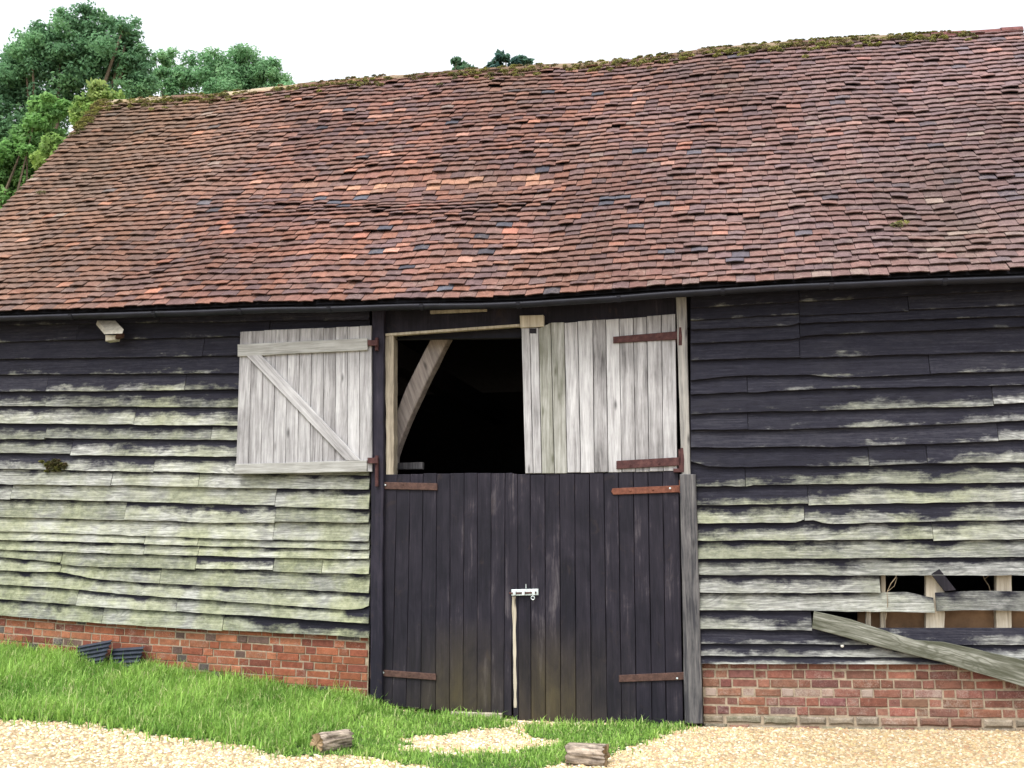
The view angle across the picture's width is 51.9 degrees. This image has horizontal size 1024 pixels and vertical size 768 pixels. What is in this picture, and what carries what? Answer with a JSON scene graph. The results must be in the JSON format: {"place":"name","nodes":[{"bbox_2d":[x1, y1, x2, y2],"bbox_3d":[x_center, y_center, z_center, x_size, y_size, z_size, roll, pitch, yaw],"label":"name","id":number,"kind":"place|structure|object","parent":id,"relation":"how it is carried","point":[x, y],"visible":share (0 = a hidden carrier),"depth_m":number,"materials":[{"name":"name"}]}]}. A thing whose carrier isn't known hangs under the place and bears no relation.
{"place":"outdoors","nodes":[
{"label":"outdoors","id":0,"kind":"place"},
{"bbox_2d":[0,631,701,767],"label":"turf ground","id":1,"kind":"structure","parent":0,"point":[420,762],"depth_m":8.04,"materials":[{"name":"green plant"}]},
{"bbox_2d":[77,640,111,663],"bbox_3d":[-4.097,2.625,10.232,0.419,0.271,0.158,-3,-10,19],"label":"corrugated sheet","id":2,"kind":"object","parent":1,"relation":"on","point":[103,647],"visible":0.72,"depth_m":10.23,"materials":[{"name":"grey metal"}]},
{"bbox_2d":[107,646,144,666],"bbox_3d":[-3.751,2.663,10.199,0.343,0.227,0.119,-2,-9,12],"label":"corrugated sheet","id":3,"kind":"object","parent":1,"relation":"on","point":[131,654],"visible":0.77,"depth_m":10.21,"materials":[{"name":"grey metal"}]},
{"bbox_2d":[310,729,353,752],"bbox_3d":[-1.344,2.674,7.864,0.155,0.163,0.303,-9,-13,44],"label":"log","id":4,"kind":"object","parent":1,"relation":"on","point":[332,740],"visible":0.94,"depth_m":7.81,"materials":[{"name":"brown wood"}]},
{"bbox_2d":[0,630,1023,767],"bbox_3d":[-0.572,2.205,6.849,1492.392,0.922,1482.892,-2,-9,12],"label":"gravel ground","id":5,"kind":"structure","parent":0,"point":[44,757],"depth_m":7.63,"materials":[{"name":"beige gravel"}]},
{"bbox_2d":[0,91,72,208],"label":"broadleaf tree","id":6,"kind":"object","parent":5,"relation":"on","point":[16,170],"visible":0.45,"depth_m":21.80,"materials":[{"name":"green plant"}]},
{"bbox_2d":[28,78,124,169],"bbox_3d":[-8.247,-0.712,20.427,2.655,10.797,1.809,0,-9,0],"label":"broadleaf tree","id":7,"kind":"object","parent":5,"relation":"on","point":[80,107],"visible":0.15,"depth_m":20.82,"materials":[{"name":"green plant"}]},
{"bbox_2d":[0,0,161,141],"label":"broadleaf tree","id":8,"kind":"object","parent":5,"relation":"on","point":[83,50],"visible":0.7,"depth_m":31.47,"materials":[{"name":"green plant"}]},
{"bbox_2d":[149,43,315,96],"bbox_3d":[-10.076,-2.650,36.870,6.481,19.770,2.591,0,-9,0],"label":"broadleaf tree","id":9,"kind":"object","parent":5,"relation":"on","point":[243,68],"visible":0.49,"depth_m":37.85,"materials":[{"name":"green plant"}]},
{"bbox_2d":[450,56,473,69],"bbox_3d":[-1.369,-1.632,27.672,1.821,14.882,1.460,0,-9,0],"label":"broadleaf tree","id":10,"kind":"object","parent":5,"relation":"on","point":[457,63],"visible":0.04,"depth_m":28.54,"materials":[{"name":"green plant"}]},
{"bbox_2d":[485,49,534,67],"bbox_3d":[-0.098,-1.724,27.614,1.725,15.046,1.550,0,-9,0],"label":"broadleaf tree","id":11,"kind":"object","parent":5,"relation":"on","point":[499,58],"visible":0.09,"depth_m":28.60,"materials":[{"name":"green plant"}]},
{"bbox_2d":[0,26,1023,730],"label":"barn","id":12,"kind":"structure","parent":5,"relation":"on","point":[682,386],"depth_m":10.12,"materials":[{"name":"brown tile"}]},
{"bbox_2d":[38,458,66,471],"bbox_3d":[-4.679,0.830,10.729,0.334,0.151,0.086,-2,-9,12],"label":"moss tuft","id":13,"kind":"object","parent":12,"relation":"on","point":[54,465],"visible":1,"depth_m":10.71,"materials":[{"name":"green plant"}]},
{"bbox_2d":[96,321,123,342],"bbox_3d":[-4.086,-0.551,10.729,0.183,0.247,0.441,9,-13,-44],"label":"floodlight","id":14,"kind":"object","parent":12,"relation":"attached to","point":[111,327],"visible":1,"depth_m":10.67,"materials":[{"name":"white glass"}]},
{"bbox_2d":[234,326,378,485],"bbox_3d":[-1.992,0.220,10.207,1.488,1.559,0.058,-2,-9,12],"label":"hatch door","id":15,"kind":"structure","parent":12,"relation":"in","point":[305,395],"depth_m":10.21,"materials":[{"name":"grey wood"}]},
{"bbox_2d":[380,473,512,715],"bbox_3d":[-0.656,1.917,9.739,1.341,2.185,0.074,-2,-9,12],"label":"barn door","id":16,"kind":"structure","parent":12,"relation":"in","point":[448,638],"depth_m":9.73,"materials":[{"name":"black wood"}]},
{"bbox_2d":[507,471,683,723],"bbox_3d":[0.765,1.908,9.424,1.654,2.248,0.078,-2,-9,12],"label":"barn door","id":17,"kind":"structure","parent":12,"relation":"in","point":[571,655],"depth_m":9.43,"materials":[{"name":"black wood"}]},
{"bbox_2d":[522,314,683,473],"bbox_3d":[0.830,0.097,9.684,1.519,1.457,0.069,-2,-9,12],"label":"hatch door","id":18,"kind":"structure","parent":12,"relation":"in","point":[602,437],"depth_m":9.69,"materials":[{"name":"grey wood"}]},
{"bbox_2d":[886,575,896,616],"bbox_3d":[3.209,1.788,8.895,0.119,0.400,0.028,0,-9,3],"label":"dry stem","id":19,"kind":"object","parent":12,"relation":"attached to","point":[888,590],"visible":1,"depth_m":8.90,"materials":[{"name":"beige plant"}]},
{"bbox_2d":[812,611,1023,686],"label":"loose board","id":20,"kind":"object","parent":12,"relation":"attached to","point":[1004,668],"visible":1,"depth_m":8.70,"materials":[{"name":"grey wood"}]},
{"bbox_2d":[932,569,955,590],"bbox_3d":[3.619,1.646,8.829,0.189,0.184,0.020,-2,-9,12],"label":"broken plank","id":21,"kind":"object","parent":12,"relation":"attached to","point":[942,580],"visible":1,"depth_m":8.82,"materials":[{"name":"grey wood"}]},
{"bbox_2d":[564,742,609,766],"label":"log","id":22,"kind":"object","parent":5,"relation":"on","point":[594,754],"visible":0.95,"depth_m":7.47,"materials":[{"name":"brown wood"}]},
{"bbox_2d":[0,0,1023,139],"label":"sky","id":23,"kind":"structure","parent":0,"point":[317,40],"materials":[{"name":"white"}]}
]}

